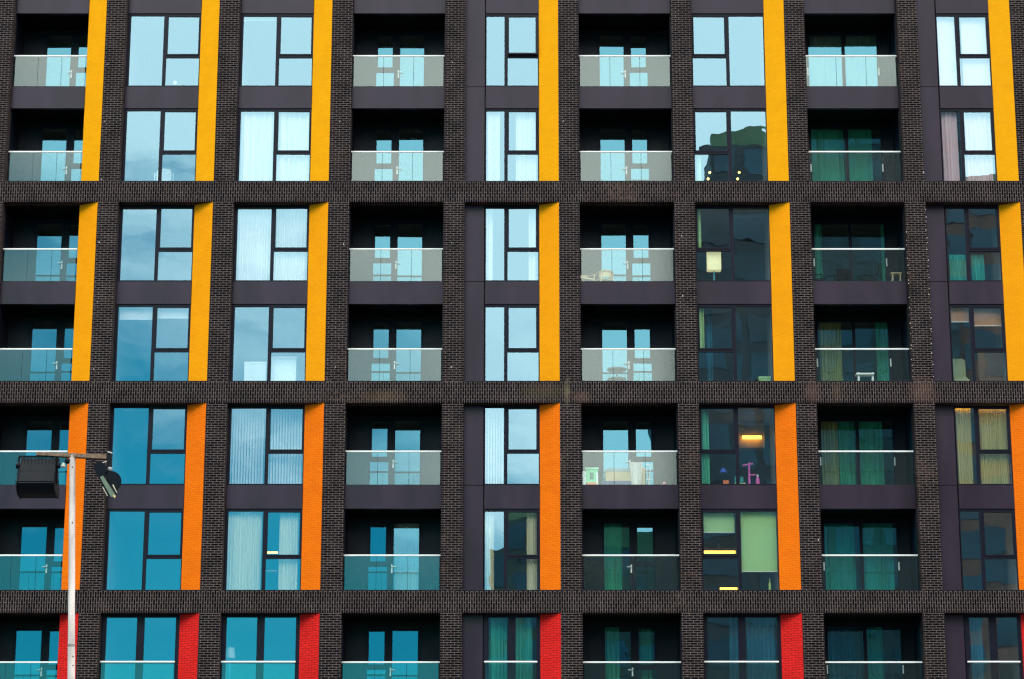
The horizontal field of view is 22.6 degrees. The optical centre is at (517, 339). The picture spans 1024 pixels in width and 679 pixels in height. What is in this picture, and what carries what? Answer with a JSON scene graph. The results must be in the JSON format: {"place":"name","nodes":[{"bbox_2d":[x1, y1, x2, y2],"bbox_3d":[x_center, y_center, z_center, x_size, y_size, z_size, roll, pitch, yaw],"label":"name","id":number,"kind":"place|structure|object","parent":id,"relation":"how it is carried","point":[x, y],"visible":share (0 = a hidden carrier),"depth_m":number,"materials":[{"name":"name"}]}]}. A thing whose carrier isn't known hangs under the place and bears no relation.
{"place":"outdoors","nodes":[
{"label":"outdoors","id":0,"kind":"place"},
{"label":"ground","id":1,"kind":"structure","parent":0,"visible":0},
{"bbox_2d":[16,450,121,678],"bbox_3d":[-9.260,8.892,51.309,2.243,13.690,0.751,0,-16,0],"label":"floodlight mast","id":2,"kind":"object","parent":1,"relation":"on","point":[38,475],"visible":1,"depth_m":52.74,"materials":[{"name":"metal"}]},
{"bbox_2d":[0,0,1023,678],"bbox_3d":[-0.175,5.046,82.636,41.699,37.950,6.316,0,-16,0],"label":"apartment building","id":3,"kind":"structure","parent":1,"relation":"on","point":[386,310],"depth_m":82.07,"materials":[{"name":"brick"}]},
{"bbox_2d":[10,625,45,678],"bbox_3d":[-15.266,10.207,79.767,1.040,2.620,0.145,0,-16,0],"label":"balcony door","id":4,"kind":"structure","parent":3,"relation":"in","point":[14,636],"depth_m":79.92,"materials":[{"name":"paint"}]},
{"bbox_2d":[15,522,50,589],"bbox_3d":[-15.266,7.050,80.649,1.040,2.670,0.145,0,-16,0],"label":"balcony door","id":5,"kind":"structure","parent":3,"relation":"in","point":[18,560],"depth_m":80.73,"materials":[{"name":"paint"}]},
{"bbox_2d":[26,320,60,380],"bbox_3d":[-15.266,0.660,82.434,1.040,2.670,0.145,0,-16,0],"label":"balcony door","id":6,"kind":"structure","parent":3,"relation":"in","point":[30,332],"depth_m":82.56,"materials":[{"name":"paint"}]},
{"bbox_2d":[31,222,65,280],"bbox_3d":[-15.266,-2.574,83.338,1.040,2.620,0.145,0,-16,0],"label":"balcony door","id":7,"kind":"structure","parent":3,"relation":"in","point":[35,233],"depth_m":83.45,"materials":[{"name":"paint"}]},
{"bbox_2d":[37,127,70,180],"bbox_3d":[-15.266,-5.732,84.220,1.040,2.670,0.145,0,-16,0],"label":"balcony door","id":8,"kind":"structure","parent":3,"relation":"in","point":[40,139],"depth_m":84.35,"materials":[{"name":"paint"}]},
{"bbox_2d":[41,33,75,85],"bbox_3d":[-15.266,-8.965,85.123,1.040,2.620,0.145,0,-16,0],"label":"balcony door","id":9,"kind":"structure","parent":3,"relation":"in","point":[44,66],"depth_m":85.26,"materials":[{"name":"paint"}]},
{"bbox_2d":[120,307,152,319],"bbox_3d":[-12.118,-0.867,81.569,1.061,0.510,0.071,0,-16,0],"label":"roller blind","id":10,"kind":"object","parent":3,"relation":"attached to","point":[136,313],"visible":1,"depth_m":81.53,"materials":[{"name":"fabric"}]},
{"bbox_2d":[99,614,179,678],"bbox_3d":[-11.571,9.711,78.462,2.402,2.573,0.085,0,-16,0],"label":"window","id":11,"kind":"structure","parent":3,"relation":"in","point":[140,617],"depth_m":78.57,"materials":[{"name":"paint"}]},
{"bbox_2d":[103,509,183,589],"bbox_3d":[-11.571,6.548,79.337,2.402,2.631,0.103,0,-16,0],"label":"window","id":12,"kind":"structure","parent":3,"relation":"in","point":[147,511],"depth_m":79.40,"materials":[{"name":"paint"}]},
{"bbox_2d":[108,406,186,485],"bbox_3d":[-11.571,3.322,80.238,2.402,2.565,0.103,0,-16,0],"label":"window","id":13,"kind":"structure","parent":3,"relation":"in","point":[150,451],"depth_m":80.26,"materials":[{"name":"paint"}]},
{"bbox_2d":[112,304,190,380],"bbox_3d":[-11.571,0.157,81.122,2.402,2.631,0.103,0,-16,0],"label":"window","id":14,"kind":"structure","parent":3,"relation":"in","point":[154,350],"depth_m":81.16,"materials":[{"name":"paint"}]},
{"bbox_2d":[117,205,194,281],"bbox_3d":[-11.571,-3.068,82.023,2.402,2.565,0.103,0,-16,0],"label":"window","id":15,"kind":"structure","parent":3,"relation":"in","point":[158,249],"depth_m":82.00,"materials":[{"name":"paint"}]},
{"bbox_2d":[121,109,197,180],"bbox_3d":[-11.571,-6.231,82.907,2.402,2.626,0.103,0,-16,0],"label":"window","id":16,"kind":"structure","parent":3,"relation":"in","point":[162,152],"depth_m":82.92,"materials":[{"name":"paint"}]},
{"bbox_2d":[125,14,200,86],"bbox_3d":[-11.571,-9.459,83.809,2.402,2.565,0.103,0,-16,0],"label":"window","id":17,"kind":"structure","parent":3,"relation":"in","point":[166,16],"depth_m":83.78,"materials":[{"name":"paint"}]},
{"bbox_2d":[226,512,261,589],"bbox_3d":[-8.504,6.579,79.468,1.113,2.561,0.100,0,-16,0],"label":"curtain","id":18,"kind":"object","parent":3,"relation":"hanging from","point":[244,551],"visible":1,"depth_m":79.47,"materials":[{"name":"beige fabric"}]},
{"bbox_2d":[230,409,264,483],"bbox_3d":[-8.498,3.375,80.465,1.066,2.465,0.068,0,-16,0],"label":"vertical blind","id":19,"kind":"object","parent":3,"relation":"attached to","point":[233,463],"visible":1,"depth_m":80.47,"materials":[{"name":"fabric"}]},
{"bbox_2d":[236,208,271,279],"bbox_3d":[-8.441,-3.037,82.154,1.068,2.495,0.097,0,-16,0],"label":"curtain","id":20,"kind":"object","parent":3,"relation":"hanging from","point":[254,244],"visible":1,"depth_m":82.16,"materials":[{"name":"fabric"}]},
{"bbox_2d":[244,362,266,380],"bbox_3d":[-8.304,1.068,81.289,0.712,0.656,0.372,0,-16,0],"label":"storage box","id":21,"kind":"object","parent":3,"relation":"on","point":[255,371],"visible":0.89,"depth_m":81.12,"materials":[{"name":"white paint"}]},
{"bbox_2d":[240,112,273,180],"bbox_3d":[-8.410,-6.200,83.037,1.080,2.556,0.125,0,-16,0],"label":"curtain","id":22,"kind":"object","parent":3,"relation":"hanging from","point":[257,146],"visible":1,"depth_m":83.05,"materials":[{"name":"fabric"}]},
{"bbox_2d":[220,614,299,678],"bbox_3d":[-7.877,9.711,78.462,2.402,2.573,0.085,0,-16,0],"label":"window","id":23,"kind":"structure","parent":3,"relation":"in","point":[260,617],"depth_m":78.57,"materials":[{"name":"paint"}]},
{"bbox_2d":[223,509,302,589],"bbox_3d":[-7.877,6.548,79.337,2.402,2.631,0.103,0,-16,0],"label":"window","id":24,"kind":"structure","parent":3,"relation":"in","point":[265,511],"depth_m":79.38,"materials":[{"name":"paint"}]},
{"bbox_2d":[226,406,304,484],"bbox_3d":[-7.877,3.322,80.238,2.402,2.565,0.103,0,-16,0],"label":"window","id":25,"kind":"structure","parent":3,"relation":"in","point":[268,451],"depth_m":80.22,"materials":[{"name":"paint"}]},
{"bbox_2d":[229,304,306,380],"bbox_3d":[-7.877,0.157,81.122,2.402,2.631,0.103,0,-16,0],"label":"window","id":26,"kind":"structure","parent":3,"relation":"in","point":[271,306],"depth_m":81.16,"materials":[{"name":"paint"}]},
{"bbox_2d":[232,205,309,281],"bbox_3d":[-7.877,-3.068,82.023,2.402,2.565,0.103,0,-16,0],"label":"window","id":27,"kind":"structure","parent":3,"relation":"in","point":[273,215],"depth_m":81.98,"materials":[{"name":"paint"}]},
{"bbox_2d":[236,109,311,180],"bbox_3d":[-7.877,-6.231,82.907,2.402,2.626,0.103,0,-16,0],"label":"window","id":28,"kind":"structure","parent":3,"relation":"in","point":[276,152],"depth_m":82.92,"materials":[{"name":"paint"}]},
{"bbox_2d":[239,14,313,86],"bbox_3d":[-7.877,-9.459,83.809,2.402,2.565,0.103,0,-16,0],"label":"window","id":29,"kind":"structure","parent":3,"relation":"in","point":[279,16],"depth_m":83.78,"materials":[{"name":"paint"}]},
{"bbox_2d":[271,356,297,380],"bbox_3d":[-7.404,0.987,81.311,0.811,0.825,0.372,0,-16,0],"label":"storage box","id":30,"kind":"object","parent":3,"relation":"on","point":[283,368],"visible":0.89,"depth_m":81.16,"materials":[{"name":"white paint"}]},
{"bbox_2d":[268,409,302,483],"bbox_3d":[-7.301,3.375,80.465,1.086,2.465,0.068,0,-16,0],"label":"vertical blind","id":31,"kind":"object","parent":3,"relation":"attached to","point":[281,445],"visible":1,"depth_m":80.48,"materials":[{"name":"fabric"}]},
{"bbox_2d":[278,513,298,589],"bbox_3d":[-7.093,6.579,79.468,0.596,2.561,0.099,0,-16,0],"label":"curtain","id":32,"kind":"object","parent":3,"relation":"hanging from","point":[288,545],"visible":1,"depth_m":79.48,"materials":[{"name":"beige fabric"}]},
{"bbox_2d":[273,209,306,279],"bbox_3d":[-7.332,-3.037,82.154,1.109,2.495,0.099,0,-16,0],"label":"curtain","id":33,"kind":"object","parent":3,"relation":"hanging from","point":[290,227],"visible":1,"depth_m":82.17,"materials":[{"name":"fabric"}]},
{"bbox_2d":[276,112,309,180],"bbox_3d":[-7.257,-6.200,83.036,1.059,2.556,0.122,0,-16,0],"label":"curtain","id":34,"kind":"object","parent":3,"relation":"hanging from","point":[293,133],"visible":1,"depth_m":83.07,"materials":[{"name":"fabric"}]},
{"bbox_2d":[388,625,420,678],"bbox_3d":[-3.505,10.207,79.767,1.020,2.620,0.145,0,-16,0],"label":"balcony door","id":35,"kind":"structure","parent":3,"relation":"in","point":[391,627],"depth_m":79.92,"materials":[{"name":"paint"}]},
{"bbox_2d":[389,522,421,589],"bbox_3d":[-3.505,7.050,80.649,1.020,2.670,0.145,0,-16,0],"label":"balcony door","id":36,"kind":"structure","parent":3,"relation":"in","point":[392,566],"depth_m":80.73,"materials":[{"name":"paint"}]},
{"bbox_2d":[394,524,418,589],"bbox_3d":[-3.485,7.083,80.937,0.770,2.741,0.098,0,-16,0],"label":"curtain","id":37,"kind":"object","parent":3,"relation":"hanging from","point":[406,538],"visible":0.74,"depth_m":80.99,"materials":[{"name":"fabric"}]},
{"bbox_2d":[391,419,422,484],"bbox_3d":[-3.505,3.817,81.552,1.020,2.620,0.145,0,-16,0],"label":"balcony door","id":38,"kind":"structure","parent":3,"relation":"in","point":[393,461],"depth_m":81.64,"materials":[{"name":"paint"}]},
{"bbox_2d":[392,320,423,380],"bbox_3d":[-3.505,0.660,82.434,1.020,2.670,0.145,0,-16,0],"label":"balcony door","id":39,"kind":"structure","parent":3,"relation":"in","point":[395,322],"depth_m":82.56,"materials":[{"name":"paint"}]},
{"bbox_2d":[393,222,424,280],"bbox_3d":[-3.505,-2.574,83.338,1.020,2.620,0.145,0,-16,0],"label":"balcony door","id":40,"kind":"structure","parent":3,"relation":"in","point":[396,224],"depth_m":83.47,"materials":[{"name":"paint"}]},
{"bbox_2d":[395,127,425,180],"bbox_3d":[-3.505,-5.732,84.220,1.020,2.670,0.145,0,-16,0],"label":"balcony door","id":41,"kind":"structure","parent":3,"relation":"in","point":[397,168],"depth_m":84.35,"materials":[{"name":"paint"}]},
{"bbox_2d":[485,512,493,589],"bbox_3d":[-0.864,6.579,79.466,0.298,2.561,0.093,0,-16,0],"label":"curtain","id":42,"kind":"object","parent":3,"relation":"hanging from","point":[489,550],"visible":1,"depth_m":79.46,"materials":[{"name":"beige fabric"}]},
{"bbox_2d":[486,208,492,279],"bbox_3d":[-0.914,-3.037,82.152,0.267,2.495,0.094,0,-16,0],"label":"curtain","id":43,"kind":"object","parent":3,"relation":"hanging from","point":[489,243],"visible":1,"depth_m":82.16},
{"bbox_2d":[486,112,499,180],"bbox_3d":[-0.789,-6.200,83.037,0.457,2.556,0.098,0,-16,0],"label":"curtain","id":44,"kind":"object","parent":3,"relation":"hanging from","point":[492,146],"visible":1,"depth_m":83.05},
{"bbox_2d":[485,409,503,483],"bbox_3d":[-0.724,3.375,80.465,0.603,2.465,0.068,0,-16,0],"label":"vertical blind","id":45,"kind":"object","parent":3,"relation":"attached to","point":[490,433],"visible":1,"depth_m":80.49,"materials":[{"name":"fabric"}]},
{"bbox_2d":[489,618,506,678],"bbox_3d":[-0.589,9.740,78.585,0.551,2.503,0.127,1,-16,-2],"label":"curtain","id":46,"kind":"object","parent":3,"relation":"hanging from","point":[497,639],"visible":1,"depth_m":78.67,"materials":[{"name":"teal fabric"}]},
{"bbox_2d":[483,614,539,678],"bbox_3d":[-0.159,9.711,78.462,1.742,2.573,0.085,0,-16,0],"label":"window","id":47,"kind":"structure","parent":3,"relation":"in","point":[511,617],"depth_m":78.55,"materials":[{"name":"paint"}]},
{"bbox_2d":[485,109,538,180],"bbox_3d":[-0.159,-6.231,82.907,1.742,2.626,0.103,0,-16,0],"label":"window","id":48,"kind":"structure","parent":3,"relation":"in","point":[507,152],"depth_m":82.92,"materials":[{"name":"paint"}]},
{"bbox_2d":[485,205,538,281],"bbox_3d":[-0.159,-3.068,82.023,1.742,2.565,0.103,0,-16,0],"label":"window","id":49,"kind":"structure","parent":3,"relation":"in","point":[507,249],"depth_m":82.00,"materials":[{"name":"paint"}]},
{"bbox_2d":[484,304,539,380],"bbox_3d":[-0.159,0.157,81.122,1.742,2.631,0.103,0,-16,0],"label":"window","id":50,"kind":"structure","parent":3,"relation":"in","point":[506,306],"depth_m":81.17,"materials":[{"name":"paint"}]},
{"bbox_2d":[484,406,539,484],"bbox_3d":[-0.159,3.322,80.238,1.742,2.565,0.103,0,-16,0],"label":"window","id":51,"kind":"structure","parent":3,"relation":"in","point":[506,408],"depth_m":80.24,"materials":[{"name":"paint"}]},
{"bbox_2d":[484,509,539,589],"bbox_3d":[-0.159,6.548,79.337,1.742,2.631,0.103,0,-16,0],"label":"window","id":52,"kind":"structure","parent":3,"relation":"in","point":[506,511],"depth_m":79.40,"materials":[{"name":"paint"}]},
{"bbox_2d":[486,14,538,86],"bbox_3d":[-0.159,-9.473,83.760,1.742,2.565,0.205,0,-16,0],"label":"window","id":53,"kind":"structure","parent":3,"relation":"in","point":[506,16],"depth_m":83.78,"materials":[{"name":"paint"}]},
{"bbox_2d":[516,618,532,678],"bbox_3d":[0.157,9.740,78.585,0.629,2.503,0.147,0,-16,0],"label":"curtain","id":54,"kind":"object","parent":3,"relation":"hanging from","point":[523,641],"visible":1,"depth_m":78.66,"materials":[{"name":"teal fabric"}]},
{"bbox_2d":[516,112,535,180],"bbox_3d":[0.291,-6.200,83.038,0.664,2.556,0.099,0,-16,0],"label":"curtain","id":55,"kind":"object","parent":3,"relation":"hanging from","point":[525,140],"visible":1,"depth_m":83.08,"materials":[{"name":"fabric"}]},
{"bbox_2d":[527,513,536,589],"bbox_3d":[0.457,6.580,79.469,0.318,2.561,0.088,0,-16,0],"label":"curtain","id":56,"kind":"object","parent":3,"relation":"hanging from","point":[531,550],"visible":1,"depth_m":79.47,"materials":[{"name":"beige fabric"}]},
{"bbox_2d":[529,209,535,279],"bbox_3d":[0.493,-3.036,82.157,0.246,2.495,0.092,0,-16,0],"label":"curtain","id":57,"kind":"object","parent":3,"relation":"hanging from","point":[532,243],"visible":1,"depth_m":82.17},
{"bbox_2d":[596,33,627,85],"bbox_3d":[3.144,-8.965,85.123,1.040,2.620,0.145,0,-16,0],"label":"balcony door","id":58,"kind":"structure","parent":3,"relation":"in","point":[624,35],"depth_m":85.29,"materials":[{"name":"paint"}]},
{"bbox_2d":[605,628,619,678],"bbox_3d":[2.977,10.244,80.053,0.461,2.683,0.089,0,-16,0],"label":"curtain","id":59,"kind":"object","parent":3,"relation":"hanging from","point":[612,653],"visible":0.91,"depth_m":80.17,"materials":[{"name":"green fabric"}]},
{"bbox_2d":[604,524,621,589],"bbox_3d":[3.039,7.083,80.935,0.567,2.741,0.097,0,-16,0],"label":"curtain","id":60,"kind":"object","parent":3,"relation":"hanging from","point":[613,545],"visible":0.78,"depth_m":80.99,"materials":[{"name":"green fabric"}]},
{"bbox_2d":[597,127,628,180],"bbox_3d":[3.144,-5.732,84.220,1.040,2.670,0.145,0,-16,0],"label":"balcony door","id":61,"kind":"structure","parent":3,"relation":"in","point":[625,129],"depth_m":84.35,"materials":[{"name":"paint"}]},
{"bbox_2d":[597,222,629,280],"bbox_3d":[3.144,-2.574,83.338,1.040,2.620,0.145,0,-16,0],"label":"balcony door","id":62,"kind":"structure","parent":3,"relation":"in","point":[626,224],"depth_m":83.47,"materials":[{"name":"paint"}]},
{"bbox_2d":[598,320,630,380],"bbox_3d":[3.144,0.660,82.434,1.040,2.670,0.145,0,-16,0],"label":"balcony door","id":63,"kind":"structure","parent":3,"relation":"in","point":[628,363],"depth_m":82.56,"materials":[{"name":"paint"}]},
{"bbox_2d":[599,419,631,481],"bbox_3d":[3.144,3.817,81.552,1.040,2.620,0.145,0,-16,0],"label":"balcony door","id":64,"kind":"structure","parent":3,"relation":"in","point":[629,421],"depth_m":81.70,"materials":[{"name":"paint"}]},
{"bbox_2d":[600,522,633,589],"bbox_3d":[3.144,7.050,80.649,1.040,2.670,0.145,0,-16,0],"label":"balcony door","id":65,"kind":"structure","parent":3,"relation":"in","point":[602,523],"depth_m":80.73,"materials":[{"name":"paint"}]},
{"bbox_2d":[601,625,634,678],"bbox_3d":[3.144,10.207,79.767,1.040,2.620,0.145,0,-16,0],"label":"balcony door","id":66,"kind":"structure","parent":3,"relation":"in","point":[631,627],"depth_m":79.92,"materials":[{"name":"paint"}]},
{"bbox_2d":[640,629,651,678],"bbox_3d":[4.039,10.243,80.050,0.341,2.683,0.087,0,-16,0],"label":"curtain","id":67,"kind":"object","parent":3,"relation":"hanging from","point":[645,642],"visible":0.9,"depth_m":80.19,"materials":[{"name":"green fabric"}]},
{"bbox_2d":[701,409,709,483],"bbox_3d":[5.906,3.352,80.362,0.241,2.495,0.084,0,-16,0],"label":"curtain","id":68,"kind":"object","parent":3,"relation":"hanging from","point":[705,445],"visible":1,"depth_m":80.37,"materials":[{"name":"green fabric"}]},
{"bbox_2d":[705,310,712,380],"bbox_3d":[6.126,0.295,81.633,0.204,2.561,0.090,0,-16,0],"label":"curtain","id":69,"kind":"object","parent":3,"relation":"hanging from","point":[709,356],"visible":0.88,"depth_m":81.67,"materials":[{"name":"blue fabric"}]},
{"bbox_2d":[703,513,734,532],"bbox_3d":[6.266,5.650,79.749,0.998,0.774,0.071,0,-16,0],"label":"roller blind","id":70,"kind":"object","parent":3,"relation":"attached to","point":[718,522],"visible":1,"depth_m":79.71,"materials":[{"name":"fabric"}]},
{"bbox_2d":[704,536,735,549],"bbox_3d":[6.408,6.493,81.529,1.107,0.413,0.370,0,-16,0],"label":"window pane","id":71,"kind":"structure","parent":3,"relation":"attached to","point":[719,542],"depth_m":81.37,"materials":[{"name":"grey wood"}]},
{"bbox_2d":[691,14,765,86],"bbox_3d":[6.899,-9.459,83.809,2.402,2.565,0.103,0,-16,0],"label":"window","id":72,"kind":"structure","parent":3,"relation":"in","point":[726,20],"depth_m":83.78,"materials":[{"name":"paint"}]},
{"bbox_2d":[693,109,767,180],"bbox_3d":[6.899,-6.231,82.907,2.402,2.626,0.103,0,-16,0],"label":"window","id":73,"kind":"structure","parent":3,"relation":"in","point":[728,152],"depth_m":82.94,"materials":[{"name":"paint"}]},
{"bbox_2d":[695,205,770,281],"bbox_3d":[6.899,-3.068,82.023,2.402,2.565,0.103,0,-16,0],"label":"window","id":74,"kind":"structure","parent":3,"relation":"in","point":[730,249],"depth_m":82.00,"materials":[{"name":"paint"}]},
{"bbox_2d":[697,304,773,380],"bbox_3d":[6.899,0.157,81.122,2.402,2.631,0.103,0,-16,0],"label":"window","id":75,"kind":"structure","parent":3,"relation":"in","point":[733,312],"depth_m":81.17,"materials":[{"name":"paint"}]},
{"bbox_2d":[699,406,776,484],"bbox_3d":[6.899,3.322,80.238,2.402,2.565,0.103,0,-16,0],"label":"window","id":76,"kind":"structure","parent":3,"relation":"in","point":[735,451],"depth_m":80.24,"materials":[{"name":"paint"}]},
{"bbox_2d":[701,509,779,589],"bbox_3d":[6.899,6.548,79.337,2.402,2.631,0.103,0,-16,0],"label":"window","id":77,"kind":"structure","parent":3,"relation":"in","point":[737,511],"depth_m":79.40,"materials":[{"name":"paint"}]},
{"bbox_2d":[703,614,781,678],"bbox_3d":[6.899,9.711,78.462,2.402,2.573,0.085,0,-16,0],"label":"window","id":78,"kind":"structure","parent":3,"relation":"in","point":[740,617],"depth_m":78.57,"materials":[{"name":"paint"}]},
{"bbox_2d":[738,422,764,449],"bbox_3d":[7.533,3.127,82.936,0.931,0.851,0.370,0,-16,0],"label":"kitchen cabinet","id":79,"kind":"object","parent":3,"relation":"attached to","point":[750,428],"visible":0.78,"depth_m":82.79,"materials":[{"name":"brown wood"}]},
{"bbox_2d":[729,618,775,678],"bbox_3d":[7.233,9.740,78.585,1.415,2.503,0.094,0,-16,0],"label":"curtain","id":80,"kind":"object","parent":3,"relation":"hanging from","point":[760,639],"visible":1,"depth_m":78.66,"materials":[{"name":"blue fabric"}]},
{"bbox_2d":[740,512,776,571],"bbox_3d":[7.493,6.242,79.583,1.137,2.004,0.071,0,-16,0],"label":"roller blind","id":81,"kind":"object","parent":3,"relation":"attached to","point":[758,543],"visible":1,"depth_m":79.54,"materials":[{"name":"fabric"}]},
{"bbox_2d":[810,36,842,85],"bbox_3d":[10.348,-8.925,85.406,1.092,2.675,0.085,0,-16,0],"label":"curtain","id":82,"kind":"object","parent":3,"relation":"hanging from","point":[825,71],"visible":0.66,"depth_m":85.50,"materials":[{"name":"grey fabric"}]},
{"bbox_2d":[811,130,844,180],"bbox_3d":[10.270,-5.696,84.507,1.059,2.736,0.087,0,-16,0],"label":"curtain","id":83,"kind":"object","parent":3,"relation":"hanging from","point":[825,166],"visible":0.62,"depth_m":84.61,"materials":[{"name":"green fabric"}]},
{"bbox_2d":[821,422,839,484],"bbox_3d":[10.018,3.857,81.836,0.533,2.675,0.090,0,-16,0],"label":"curtain","id":84,"kind":"object","parent":3,"relation":"hanging from","point":[830,460],"visible":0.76,"depth_m":81.89,"materials":[{"name":"green fabric"}]},
{"bbox_2d":[819,323,842,380],"bbox_3d":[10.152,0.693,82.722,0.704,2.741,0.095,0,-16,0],"label":"curtain","id":85,"kind":"object","parent":3,"relation":"hanging from","point":[830,360],"visible":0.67,"depth_m":82.79,"materials":[{"name":"green fabric"}]},
{"bbox_2d":[824,524,855,589],"bbox_3d":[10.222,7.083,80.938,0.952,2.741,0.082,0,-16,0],"label":"curtain","id":86,"kind":"object","parent":3,"relation":"hanging from","point":[840,570],"visible":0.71,"depth_m":80.99,"materials":[{"name":"teal fabric"}]},
{"bbox_2d":[829,628,861,678],"bbox_3d":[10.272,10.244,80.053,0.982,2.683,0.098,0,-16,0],"label":"curtain","id":87,"kind":"object","parent":3,"relation":"hanging from","point":[844,644],"visible":0.93,"depth_m":80.17,"materials":[{"name":"blue fabric"}]},
{"bbox_2d":[838,422,855,484],"bbox_3d":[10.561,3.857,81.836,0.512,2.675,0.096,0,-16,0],"label":"curtain","id":88,"kind":"object","parent":3,"relation":"hanging from","point":[846,437],"visible":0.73,"depth_m":81.89,"materials":[{"name":"green fabric"}]},
{"bbox_2d":[848,130,872,180],"bbox_3d":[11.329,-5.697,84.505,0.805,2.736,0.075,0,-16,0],"label":"curtain","id":89,"kind":"object","parent":3,"relation":"hanging from","point":[860,167],"visible":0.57,"depth_m":84.60,"materials":[{"name":"green fabric"}]},
{"bbox_2d":[845,36,877,85],"bbox_3d":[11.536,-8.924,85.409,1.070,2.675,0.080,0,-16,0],"label":"curtain","id":90,"kind":"object","parent":3,"relation":"hanging from","point":[860,70],"visible":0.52,"depth_m":85.50,"materials":[{"name":"grey fabric"}]},
{"bbox_2d":[859,422,884,484],"bbox_3d":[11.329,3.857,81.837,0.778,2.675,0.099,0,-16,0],"label":"curtain","id":91,"kind":"object","parent":3,"relation":"hanging from","point":[871,439],"visible":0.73,"depth_m":81.89,"materials":[{"name":"green fabric"}]},
{"bbox_2d":[867,628,883,678],"bbox_3d":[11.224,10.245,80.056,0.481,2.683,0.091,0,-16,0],"label":"curtain","id":92,"kind":"object","parent":3,"relation":"hanging from","point":[875,646],"visible":0.91,"depth_m":80.17,"materials":[{"name":"teal fabric"}]},
{"bbox_2d":[862,524,894,589],"bbox_3d":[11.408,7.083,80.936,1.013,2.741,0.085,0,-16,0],"label":"curtain","id":93,"kind":"object","parent":3,"relation":"hanging from","point":[877,538],"visible":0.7,"depth_m":80.98,"materials":[{"name":"teal fabric"}]},
{"bbox_2d":[875,323,888,380],"bbox_3d":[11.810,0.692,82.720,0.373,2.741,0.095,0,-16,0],"label":"curtain","id":94,"kind":"object","parent":3,"relation":"hanging from","point":[882,355],"visible":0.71,"depth_m":82.79,"materials":[{"name":"green fabric"}]},
{"bbox_2d":[937,17,961,84],"bbox_3d":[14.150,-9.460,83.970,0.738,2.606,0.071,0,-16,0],"label":"roller blind","id":95,"kind":"object","parent":3,"relation":"attached to","point":[946,51],"visible":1,"depth_m":83.94,"materials":[{"name":"fabric"}]},
{"bbox_2d":[941,112,959,180],"bbox_3d":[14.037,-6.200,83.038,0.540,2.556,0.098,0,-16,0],"label":"curtain","id":96,"kind":"object","parent":3,"relation":"hanging from","point":[950,146],"visible":1,"depth_m":83.06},
{"bbox_2d":[935,14,991,86],"bbox_3d":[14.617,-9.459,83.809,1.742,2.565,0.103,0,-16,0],"label":"window","id":97,"kind":"structure","parent":3,"relation":"in","point":[959,56],"depth_m":83.78,"materials":[{"name":"paint"}]},
{"bbox_2d":[955,409,973,483],"bbox_3d":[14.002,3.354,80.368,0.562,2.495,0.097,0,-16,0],"label":"curtain","id":98,"kind":"object","parent":3,"relation":"hanging from","point":[964,446],"visible":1,"depth_m":80.36,"materials":[{"name":"beige fabric"}]},
{"bbox_2d":[940,109,996,180],"bbox_3d":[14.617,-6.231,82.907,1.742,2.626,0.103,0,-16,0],"label":"window","id":99,"kind":"structure","parent":3,"relation":"in","point":[963,150],"depth_m":82.92,"materials":[{"name":"paint"}]},
{"bbox_2d":[944,205,1002,281],"bbox_3d":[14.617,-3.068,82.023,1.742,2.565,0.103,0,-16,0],"label":"window","id":100,"kind":"structure","parent":3,"relation":"in","point":[966,208],"depth_m":82.00,"materials":[{"name":"paint"}]},
{"bbox_2d":[960,18,990,84],"bbox_3d":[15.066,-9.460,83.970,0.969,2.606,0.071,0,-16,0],"label":"roller blind","id":101,"kind":"object","parent":3,"relation":"attached to","point":[973,41],"visible":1,"depth_m":83.95,"materials":[{"name":"fabric"}]},
{"bbox_2d":[970,618,983,678],"bbox_3d":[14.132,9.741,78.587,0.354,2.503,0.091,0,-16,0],"label":"curtain","id":102,"kind":"object","parent":3,"relation":"hanging from","point":[976,644],"visible":1,"depth_m":78.66,"materials":[{"name":"blue fabric"}]},
{"bbox_2d":[949,304,1007,380],"bbox_3d":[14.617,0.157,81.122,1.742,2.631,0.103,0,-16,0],"label":"window","id":103,"kind":"structure","parent":3,"relation":"in","point":[973,349],"depth_m":81.14,"materials":[{"name":"paint"}]},
{"bbox_2d":[964,112,993,180],"bbox_3d":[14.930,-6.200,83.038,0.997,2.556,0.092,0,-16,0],"label":"curtain","id":104,"kind":"object","parent":3,"relation":"hanging from","point":[977,125],"visible":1,"depth_m":83.06,"materials":[{"name":"fabric"}]},
{"bbox_2d":[954,406,1013,485],"bbox_3d":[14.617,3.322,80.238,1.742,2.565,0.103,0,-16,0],"label":"window","id":105,"kind":"structure","parent":3,"relation":"in","point":[978,450],"depth_m":80.24,"materials":[{"name":"paint"}]},
{"bbox_2d":[974,308,1000,325],"bbox_3d":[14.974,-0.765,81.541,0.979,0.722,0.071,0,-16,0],"label":"roller blind","id":106,"kind":"object","parent":3,"relation":"attached to","point":[987,316],"visible":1,"depth_m":81.50,"materials":[{"name":"fabric"}]},
{"bbox_2d":[975,353,1002,380],"bbox_3d":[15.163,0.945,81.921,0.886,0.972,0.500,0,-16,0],"label":"wardrobe","id":107,"kind":"object","parent":3,"relation":"on","point":[988,366],"visible":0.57,"depth_m":81.69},
{"bbox_2d":[959,509,1018,589],"bbox_3d":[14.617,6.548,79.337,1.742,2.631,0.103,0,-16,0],"label":"window","id":108,"kind":"structure","parent":3,"relation":"in","point":[981,512],"depth_m":79.36,"materials":[{"name":"paint"}]},
{"bbox_2d":[964,614,1023,678],"bbox_3d":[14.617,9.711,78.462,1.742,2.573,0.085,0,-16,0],"label":"window","id":109,"kind":"structure","parent":3,"relation":"in","point":[991,617],"depth_m":78.55,"materials":[{"name":"paint"}]},
{"bbox_2d":[979,409,1009,483],"bbox_3d":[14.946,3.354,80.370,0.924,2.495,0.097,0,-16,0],"label":"curtain","id":110,"kind":"object","parent":3,"relation":"hanging from","point":[994,468],"visible":1,"depth_m":80.38,"materials":[{"name":"beige fabric"}]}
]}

